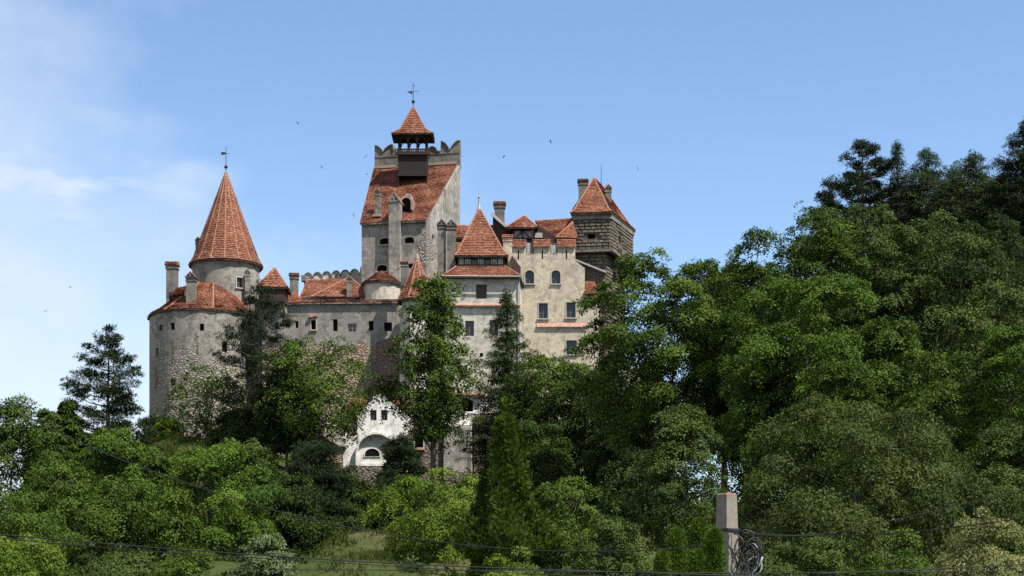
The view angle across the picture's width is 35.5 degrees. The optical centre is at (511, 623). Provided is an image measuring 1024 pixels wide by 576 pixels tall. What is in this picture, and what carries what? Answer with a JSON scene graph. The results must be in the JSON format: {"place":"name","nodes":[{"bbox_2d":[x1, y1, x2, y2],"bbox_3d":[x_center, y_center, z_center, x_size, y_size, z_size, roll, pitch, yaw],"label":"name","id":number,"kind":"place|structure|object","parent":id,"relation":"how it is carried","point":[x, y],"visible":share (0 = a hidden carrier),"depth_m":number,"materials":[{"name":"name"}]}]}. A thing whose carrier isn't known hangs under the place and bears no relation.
{"place":"outdoors","nodes":[
{"label":"outdoors","id":0,"kind":"place"},
{"bbox_2d":[0,534,746,575],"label":"cable","id":1,"kind":"object","parent":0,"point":[354,561],"visible":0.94,"depth_m":20.99,"materials":[{"name":"black plastic"}]},
{"bbox_2d":[0,432,1023,575],"bbox_3d":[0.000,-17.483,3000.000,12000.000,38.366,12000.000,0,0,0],"label":"terrain","id":2,"kind":"structure","parent":0,"point":[221,566],"depth_m":113.84,"materials":[{"name":"green plant"}]},
{"bbox_2d":[0,531,66,575],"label":"shrub","id":3,"kind":"object","parent":2,"relation":"on","point":[21,567],"visible":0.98,"depth_m":45.74,"materials":[{"name":"green plant"}]},
{"bbox_2d":[0,393,78,536],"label":"deciduous tree","id":4,"kind":"object","parent":2,"relation":"on","point":[11,444],"visible":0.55,"depth_m":111.30,"materials":[{"name":"green plant"}]},
{"bbox_2d":[0,489,78,575],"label":"deciduous tree","id":5,"kind":"object","parent":2,"relation":"on","point":[20,523],"visible":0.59,"depth_m":69.30,"materials":[{"name":"green plant"}]},
{"bbox_2d":[15,407,72,519],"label":"deciduous tree","id":6,"kind":"object","parent":2,"relation":"on","point":[48,418],"visible":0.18,"depth_m":127.25,"materials":[{"name":"green plant"}]},
{"bbox_2d":[0,456,133,575],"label":"deciduous tree","id":7,"kind":"object","parent":2,"relation":"on","point":[61,506],"visible":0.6,"depth_m":97.03,"materials":[{"name":"green plant"}]},
{"bbox_2d":[56,399,89,541],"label":"deciduous tree","id":8,"kind":"object","parent":2,"relation":"on","point":[71,426],"visible":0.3,"depth_m":139.43,"materials":[{"name":"green plant"}]},
{"bbox_2d":[59,323,160,486],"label":"pine tree","id":9,"kind":"object","parent":2,"relation":"on","point":[119,402],"visible":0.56,"depth_m":148.83,"materials":[{"name":"green plant"}]},
{"bbox_2d":[57,426,163,529],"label":"deciduous tree","id":10,"kind":"object","parent":2,"relation":"on","point":[103,441],"visible":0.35,"depth_m":126.58,"materials":[{"name":"green plant"}]},
{"bbox_2d":[77,550,163,575],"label":"shrub","id":11,"kind":"object","parent":2,"relation":"on","point":[138,568],"visible":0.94,"depth_m":47.51,"materials":[{"name":"green plant"}]},
{"bbox_2d":[66,471,204,573],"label":"deciduous tree","id":12,"kind":"object","parent":2,"relation":"on","point":[129,531],"visible":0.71,"depth_m":99.38,"materials":[{"name":"green plant"}]},
{"bbox_2d":[117,454,199,559],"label":"deciduous tree","id":13,"kind":"object","parent":2,"relation":"on","point":[155,465],"visible":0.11,"depth_m":111.33,"materials":[{"name":"green plant"}]},
{"bbox_2d":[142,414,183,442],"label":"shrub","id":14,"kind":"object","parent":2,"relation":"on","point":[162,428],"visible":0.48,"depth_m":184.36,"materials":[{"name":"green plant"}]},
{"bbox_2d":[145,547,236,575],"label":"shrub","id":15,"kind":"object","parent":2,"relation":"on","point":[186,567],"visible":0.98,"depth_m":43.91,"materials":[{"name":"green plant"}]},
{"bbox_2d":[149,357,252,439],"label":"shrub","id":16,"kind":"object","parent":2,"relation":"on","point":[207,425],"visible":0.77,"depth_m":182.55,"materials":[{"name":"green plant"}]},
{"bbox_2d":[147,261,255,437],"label":"round bastion","id":17,"kind":"object","parent":2,"relation":"on","point":[191,317],"visible":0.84,"depth_m":193.74,"materials":[{"name":"paint"}]},
{"bbox_2d":[125,439,292,564],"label":"deciduous tree","id":18,"kind":"object","parent":2,"relation":"on","point":[206,458],"visible":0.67,"depth_m":103.88,"materials":[{"name":"green plant"}]},
{"bbox_2d":[188,152,263,308],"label":"round tower","id":19,"kind":"structure","parent":2,"relation":"on","point":[225,255],"depth_m":200.03,"materials":[{"name":"tile"}]},
{"bbox_2d":[203,409,269,448],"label":"shrub","id":20,"kind":"object","parent":2,"relation":"on","point":[238,431],"visible":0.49,"depth_m":175.26,"materials":[{"name":"green plant"}]},
{"bbox_2d":[199,437,276,488],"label":"shrub","id":21,"kind":"object","parent":2,"relation":"on","point":[254,445],"visible":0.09,"depth_m":165.32,"materials":[{"name":"green plant"}]},
{"bbox_2d":[214,446,291,542],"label":"deciduous tree","id":22,"kind":"object","parent":2,"relation":"on","point":[256,457],"visible":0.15,"depth_m":115.23,"materials":[{"name":"green plant"}]},
{"bbox_2d":[208,279,306,445],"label":"pine tree","id":23,"kind":"object","parent":2,"relation":"on","point":[272,340],"visible":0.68,"depth_m":174.51,"materials":[{"name":"green plant"}]},
{"bbox_2d":[227,532,302,575],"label":"shrub","id":24,"kind":"object","parent":2,"relation":"on","point":[256,566],"visible":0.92,"depth_m":51.53,"materials":[{"name":"green plant"}]},
{"bbox_2d":[257,267,291,454],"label":"tower","id":25,"kind":"structure","parent":2,"relation":"on","point":[273,278],"depth_m":194.21,"materials":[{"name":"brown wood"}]},
{"bbox_2d":[220,470,336,560],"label":"deciduous tree","id":26,"kind":"object","parent":2,"relation":"on","point":[295,527],"visible":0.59,"depth_m":110.68,"materials":[{"name":"green plant"}]},
{"bbox_2d":[251,360,321,471],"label":"deciduous tree","id":27,"kind":"object","parent":2,"relation":"on","point":[276,439],"visible":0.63,"depth_m":172.33,"materials":[{"name":"green plant"}]},
{"bbox_2d":[0,538,585,575],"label":"cable","id":28,"kind":"object","parent":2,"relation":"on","point":[288,559],"visible":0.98,"depth_m":21.20,"materials":[{"name":"black plastic"}]},
{"bbox_2d":[276,439,357,520],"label":"yew tree","id":29,"kind":"object","parent":2,"relation":"on","point":[324,469],"visible":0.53,"depth_m":131.05,"materials":[{"name":"green plant"}]},
{"bbox_2d":[253,333,400,455],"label":"deciduous tree","id":30,"kind":"object","parent":2,"relation":"on","point":[315,396],"visible":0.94,"depth_m":169.94,"materials":[{"name":"green plant"}]},
{"bbox_2d":[254,273,401,465],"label":"curtain wall","id":31,"kind":"structure","parent":2,"relation":"on","point":[364,326],"depth_m":196.79,"materials":[{"name":"paint"}]},
{"bbox_2d":[299,275,365,299],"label":"courtyard range","id":32,"kind":"structure","parent":2,"relation":"on","point":[347,287],"depth_m":199.97,"materials":[{"name":"tile"}]},
{"bbox_2d":[322,515,363,532],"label":"shrub","id":33,"kind":"object","parent":2,"relation":"on","point":[356,522],"visible":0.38,"depth_m":122.91,"materials":[{"name":"green plant"}]},
{"bbox_2d":[316,472,373,529],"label":"deciduous tree","id":34,"kind":"object","parent":2,"relation":"on","point":[355,505],"visible":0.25,"depth_m":134.97,"materials":[{"name":"green plant"}]},
{"bbox_2d":[340,467,382,485],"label":"base wall","id":35,"kind":"structure","parent":2,"relation":"on","point":[366,473],"depth_m":185.28,"materials":[{"name":"grey stone"}]},
{"bbox_2d":[343,394,409,466],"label":"white gate","id":36,"kind":"structure","parent":35,"relation":"on","point":[364,452],"depth_m":186.00,"materials":[{"name":"paint"}]},
{"bbox_2d":[361,271,400,299],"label":"round turret","id":37,"kind":"object","parent":2,"relation":"on","point":[382,285],"visible":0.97,"depth_m":198.25,"materials":[{"name":"paint"}]},
{"bbox_2d":[372,313,401,399],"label":"brick buttress","id":38,"kind":"structure","parent":2,"relation":"on","point":[381,365],"depth_m":193.95,"materials":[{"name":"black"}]},
{"bbox_2d":[366,476,423,529],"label":"yew tree","id":39,"kind":"object","parent":2,"relation":"on","point":[384,482],"visible":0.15,"depth_m":136.96,"materials":[{"name":"green plant"}]},
{"bbox_2d":[371,431,427,506],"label":"yew tree","id":40,"kind":"object","parent":2,"relation":"on","point":[398,452],"visible":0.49,"depth_m":148.84,"materials":[{"name":"green plant"}]},
{"bbox_2d":[360,140,460,397],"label":"keep","id":41,"kind":"structure","parent":2,"relation":"on","point":[398,225],"depth_m":202.93,"materials":[{"name":"paint"}]},
{"bbox_2d":[301,267,361,284],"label":"crenellated wall","id":42,"kind":"structure","parent":41,"relation":"attached to","point":[355,275],"depth_m":205.00,"materials":[{"name":"paint"}]},
{"bbox_2d":[391,90,434,187],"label":"belfry","id":43,"kind":"object","parent":41,"relation":"on","point":[411,130],"visible":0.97,"depth_m":208.15,"materials":[{"name":"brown wood"}]},
{"bbox_2d":[397,254,435,430],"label":"spire turret","id":44,"kind":"object","parent":2,"relation":"on","point":[417,270],"visible":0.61,"depth_m":191.41,"materials":[{"name":"paint"}]},
{"bbox_2d":[409,425,443,486],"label":"stone wall","id":45,"kind":"structure","parent":2,"relation":"on","point":[424,451],"depth_m":187.08,"materials":[{"name":"grey stone"}]},
{"bbox_2d":[371,272,487,501],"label":"deciduous tree","id":46,"kind":"object","parent":2,"relation":"on","point":[434,419],"visible":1,"depth_m":169.78,"materials":[{"name":"green plant"}]},
{"bbox_2d":[360,466,511,564],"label":"deciduous tree","id":47,"kind":"object","parent":2,"relation":"on","point":[436,529],"visible":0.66,"depth_m":90.41,"materials":[{"name":"green plant"}]},
{"bbox_2d":[444,422,472,486],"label":"buttress pier","id":48,"kind":"structure","parent":2,"relation":"on","point":[463,467],"depth_m":186.32,"materials":[{"name":"paint"}]},
{"bbox_2d":[443,392,484,476],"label":"plaster block","id":49,"kind":"structure","parent":2,"relation":"on","point":[470,408],"depth_m":188.50,"materials":[{"name":"white paint"}]},
{"bbox_2d":[440,196,523,436],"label":"gatehouse","id":50,"kind":"object","parent":2,"relation":"on","point":[483,272],"visible":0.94,"depth_m":190.00,"materials":[{"name":"paint"}]},
{"bbox_2d":[437,219,456,295],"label":"chimney stack","id":51,"kind":"object","parent":50,"relation":"on","point":[449,227],"visible":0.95,"depth_m":196.22,"materials":[{"name":"grey paint"}]},
{"bbox_2d":[456,201,509,251],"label":"range","id":52,"kind":"structure","parent":2,"relation":"on","point":[498,226],"depth_m":201.65,"materials":[{"name":"paint"}]},
{"bbox_2d":[450,287,551,487],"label":"larch tree","id":53,"kind":"object","parent":2,"relation":"on","point":[508,346],"visible":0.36,"depth_m":176.17,"materials":[{"name":"green plant"}]},
{"bbox_2d":[447,412,567,575],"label":"cypress tree","id":54,"kind":"object","parent":2,"relation":"on","point":[507,508],"visible":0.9,"depth_m":69.16,"materials":[{"name":"green plant"}]},
{"bbox_2d":[2,437,1023,575],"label":"undergrowth","id":55,"kind":"object","parent":2,"relation":"on","point":[296,553],"visible":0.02,"depth_m":93.19,"materials":[{"name":"green plant"}]},
{"bbox_2d":[481,545,546,575],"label":"shrub","id":56,"kind":"object","parent":2,"relation":"on","point":[505,563],"visible":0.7,"depth_m":51.79,"materials":[{"name":"green plant"}]},
{"bbox_2d":[494,344,599,503],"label":"deciduous tree","id":57,"kind":"object","parent":2,"relation":"on","point":[542,381],"visible":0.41,"depth_m":169.23,"materials":[{"name":"green plant"}]},
{"bbox_2d":[502,234,599,467],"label":"palace wing","id":58,"kind":"structure","parent":2,"relation":"on","point":[555,286],"depth_m":195.00,"materials":[{"name":"beige paint"}]},
{"bbox_2d":[517,418,586,510],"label":"deciduous tree","id":59,"kind":"object","parent":2,"relation":"on","point":[538,452],"visible":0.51,"depth_m":156.99,"materials":[{"name":"green plant"}]},
{"bbox_2d":[528,474,643,575],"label":"deciduous tree","id":60,"kind":"object","parent":2,"relation":"on","point":[557,561],"visible":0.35,"depth_m":83.12,"materials":[{"name":"green plant"}]},
{"bbox_2d":[575,259,606,359],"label":"leaning wall","id":61,"kind":"structure","parent":2,"relation":"on","point":[595,274],"depth_m":197.34,"materials":[{"name":"paint"}]},
{"bbox_2d":[539,365,656,524],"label":"deciduous tree","id":62,"kind":"object","parent":2,"relation":"on","point":[576,408],"visible":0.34,"depth_m":163.14,"materials":[{"name":"green plant"}]},
{"bbox_2d":[570,177,636,447],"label":"block tower","id":63,"kind":"structure","parent":2,"relation":"on","point":[605,230],"depth_m":199.39,"materials":[{"name":"stone"}]},
{"bbox_2d":[505,215,577,252],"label":"timber gallery","id":64,"kind":"object","parent":63,"relation":"attached to","point":[528,229],"visible":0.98,"depth_m":197.62,"materials":[{"name":"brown wood"}]},
{"bbox_2d":[556,512,654,575],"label":"shrub","id":65,"kind":"object","parent":2,"relation":"on","point":[608,561],"visible":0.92,"depth_m":65.36,"materials":[{"name":"green plant"}]},
{"bbox_2d":[561,402,660,524],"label":"deciduous tree","id":66,"kind":"object","parent":2,"relation":"on","point":[589,473],"visible":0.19,"depth_m":158.19,"materials":[{"name":"green plant"}]},
{"bbox_2d":[593,444,700,537],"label":"deciduous tree","id":67,"kind":"object","parent":2,"relation":"on","point":[630,457],"visible":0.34,"depth_m":125.03,"materials":[{"name":"green plant"}]},
{"bbox_2d":[653,548,672,575],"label":"thuja","id":68,"kind":"object","parent":2,"relation":"on","point":[662,562],"visible":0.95,"depth_m":29.91,"materials":[{"name":"green plant"}]},
{"bbox_2d":[569,246,768,464],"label":"deciduous tree","id":69,"kind":"object","parent":2,"relation":"on","point":[660,395],"visible":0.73,"depth_m":143.02,"materials":[{"name":"green plant"}]},
{"bbox_2d":[664,526,689,575],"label":"thuja","id":70,"kind":"object","parent":2,"relation":"on","point":[677,538],"visible":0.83,"depth_m":30.84,"materials":[{"name":"green plant"}]},
{"bbox_2d":[615,402,739,555],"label":"deciduous tree","id":71,"kind":"object","parent":2,"relation":"on","point":[661,469],"visible":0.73,"depth_m":107.07,"materials":[{"name":"green plant"}]},
{"bbox_2d":[687,546,704,575],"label":"thuja","id":72,"kind":"object","parent":2,"relation":"on","point":[697,558],"visible":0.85,"depth_m":26.91,"materials":[{"name":"green plant"}]},
{"bbox_2d":[686,516,708,553],"bbox_3d":[3.719,-0.651,31.468,1.497,2.948,1.515,0,0,0],"label":"thuja","id":73,"kind":"object","parent":2,"relation":"on","point":[699,526],"visible":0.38,"depth_m":31.36,"materials":[{"name":"green plant"}]},
{"bbox_2d":[679,266,735,489],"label":"deciduous tree","id":74,"kind":"object","parent":2,"relation":"on","point":[687,366],"visible":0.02,"depth_m":157.55,"materials":[{"name":"green plant"}]},
{"bbox_2d":[698,525,729,575],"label":"thuja","id":75,"kind":"object","parent":2,"relation":"on","point":[714,552],"visible":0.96,"depth_m":21.71,"materials":[{"name":"green plant"}]},
{"bbox_2d":[716,493,739,574],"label":"utility pole","id":76,"kind":"object","parent":2,"relation":"on","point":[726,515],"visible":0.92,"depth_m":22.91,"materials":[{"name":"concrete"}]},
{"bbox_2d":[0,404,703,551],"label":"cable","id":77,"kind":"object","parent":76,"relation":"attached to","point":[352,527],"visible":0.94,"depth_m":24.63,"materials":[{"name":"black plastic"}]},
{"bbox_2d":[730,529,762,575],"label":"cable coil","id":78,"kind":"object","parent":76,"relation":"attached to","point":[749,559],"visible":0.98,"depth_m":22.66,"materials":[{"name":"grey"}]},
{"bbox_2d":[732,517,1023,535],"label":"cable","id":79,"kind":"object","parent":76,"relation":"attached to","point":[881,533],"visible":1,"depth_m":21.95,"materials":[{"name":"black plastic"}]},
{"bbox_2d":[704,261,790,521],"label":"deciduous tree","id":80,"kind":"object","parent":2,"relation":"on","point":[746,279],"visible":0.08,"depth_m":148.90,"materials":[{"name":"green plant"}]},
{"bbox_2d":[704,349,812,526],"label":"deciduous tree","id":81,"kind":"object","parent":2,"relation":"on","point":[768,388],"visible":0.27,"depth_m":126.77,"materials":[{"name":"green plant"}]},
{"bbox_2d":[698,206,889,485],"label":"deciduous tree","id":82,"kind":"object","parent":2,"relation":"on","point":[825,230],"visible":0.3,"depth_m":138.00,"materials":[{"name":"green plant"}]},
{"bbox_2d":[701,273,904,523],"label":"deciduous tree","id":83,"kind":"object","parent":2,"relation":"on","point":[810,289],"visible":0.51,"depth_m":122.52,"materials":[{"name":"green plant"}]},
{"bbox_2d":[749,532,862,575],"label":"shrub","id":84,"kind":"object","parent":2,"relation":"on","point":[827,557],"visible":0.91,"depth_m":55.33,"materials":[{"name":"green plant"}]},
{"bbox_2d":[810,189,847,393],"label":"pine tree","id":85,"kind":"object","parent":2,"relation":"on","point":[828,201],"visible":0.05,"depth_m":169.71,"materials":[{"name":"green plant"}]},
{"bbox_2d":[772,356,917,521],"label":"deciduous tree","id":86,"kind":"object","parent":2,"relation":"on","point":[838,372],"visible":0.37,"depth_m":116.93,"materials":[{"name":"green plant"}]},
{"bbox_2d":[702,391,1023,575],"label":"chestnut tree","id":87,"kind":"object","parent":2,"relation":"on","point":[947,481],"visible":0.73,"depth_m":73.42,"materials":[{"name":"green plant"}]},
{"bbox_2d":[813,138,912,276],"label":"pine tree","id":88,"kind":"object","parent":2,"relation":"on","point":[865,184],"visible":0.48,"depth_m":184.07,"materials":[{"name":"green plant"}]},
{"bbox_2d":[754,200,976,448],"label":"deciduous tree","id":89,"kind":"object","parent":2,"relation":"on","point":[865,232],"visible":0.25,"depth_m":140.59,"materials":[{"name":"green plant"}]},
{"bbox_2d":[840,526,943,575],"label":"shrub","id":90,"kind":"object","parent":2,"relation":"on","point":[914,560],"visible":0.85,"depth_m":53.26,"materials":[{"name":"green plant"}]},
{"bbox_2d":[831,311,955,505],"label":"deciduous tree","id":91,"kind":"object","parent":2,"relation":"on","point":[893,334],"visible":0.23,"depth_m":122.60,"materials":[{"name":"green plant"}]},
{"bbox_2d":[875,139,918,313],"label":"larch tree","id":92,"kind":"object","parent":2,"relation":"on","point":[896,153],"visible":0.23,"depth_m":183.81,"materials":[{"name":"green plant"}]},
{"bbox_2d":[840,231,963,375],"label":"deciduous tree","id":93,"kind":"object","parent":2,"relation":"on","point":[909,253],"visible":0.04,"depth_m":147.28,"materials":[{"name":"green plant"}]},
{"bbox_2d":[824,209,1023,506],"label":"deciduous tree","id":94,"kind":"object","parent":2,"relation":"on","point":[970,242],"visible":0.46,"depth_m":138.00,"materials":[{"name":"green plant"}]},
{"bbox_2d":[875,147,979,309],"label":"spruce tree","id":95,"kind":"object","parent":2,"relation":"on","point":[923,176],"visible":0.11,"depth_m":185.00,"materials":[{"name":"green plant"}]},
{"bbox_2d":[884,350,1006,525],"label":"deciduous tree","id":96,"kind":"object","parent":2,"relation":"on","point":[951,389],"visible":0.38,"depth_m":114.93,"materials":[{"name":"green plant"}]},
{"bbox_2d":[909,184,981,432],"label":"spruce tree","id":97,"kind":"object","parent":2,"relation":"on","point":[941,197],"visible":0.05,"depth_m":175.45,"materials":[{"name":"green plant"}]},
{"bbox_2d":[904,149,1014,403],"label":"spruce tree","id":98,"kind":"object","parent":2,"relation":"on","point":[974,167],"visible":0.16,"depth_m":178.31,"materials":[{"name":"green plant"}]},
{"bbox_2d":[919,506,1023,575],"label":"shrub","id":99,"kind":"object","parent":2,"relation":"on","point":[968,559],"visible":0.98,"depth_m":45.70,"materials":[{"name":"green plant"}]},
{"bbox_2d":[948,418,1023,575],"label":"deciduous tree","id":100,"kind":"object","parent":2,"relation":"on","point":[997,471],"visible":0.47,"depth_m":83.22,"materials":[{"name":"green plant"}]},
{"bbox_2d":[952,209,1023,440],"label":"spruce tree","id":101,"kind":"object","parent":2,"relation":"on","point":[1002,229],"visible":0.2,"depth_m":150.67,"materials":[{"name":"green plant"}]},
{"bbox_2d":[955,169,1022,401],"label":"spruce tree","id":102,"kind":"object","parent":2,"relation":"on","point":[980,217],"visible":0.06,"depth_m":175.14,"materials":[{"name":"green plant"}]},
{"bbox_2d":[955,322,1023,553],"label":"deciduous tree","id":103,"kind":"object","parent":2,"relation":"on","point":[995,384],"visible":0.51,"depth_m":111.30,"materials":[{"name":"green plant"}]},
{"bbox_2d":[971,120,1023,397],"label":"spruce tree","id":104,"kind":"object","parent":2,"relation":"on","point":[1014,197],"visible":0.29,"depth_m":169.06,"materials":[{"name":"green plant"}]},
{"bbox_2d":[0,0,1023,506],"label":"sky","id":105,"kind":"structure","parent":0,"point":[118,117],"materials":[{"name":"blue"}]},
{"bbox_2d":[272,569,1023,572],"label":"cable","id":106,"kind":"object","parent":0,"point":[640,572],"visible":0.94,"depth_m":19.00,"materials":[{"name":"black plastic"}]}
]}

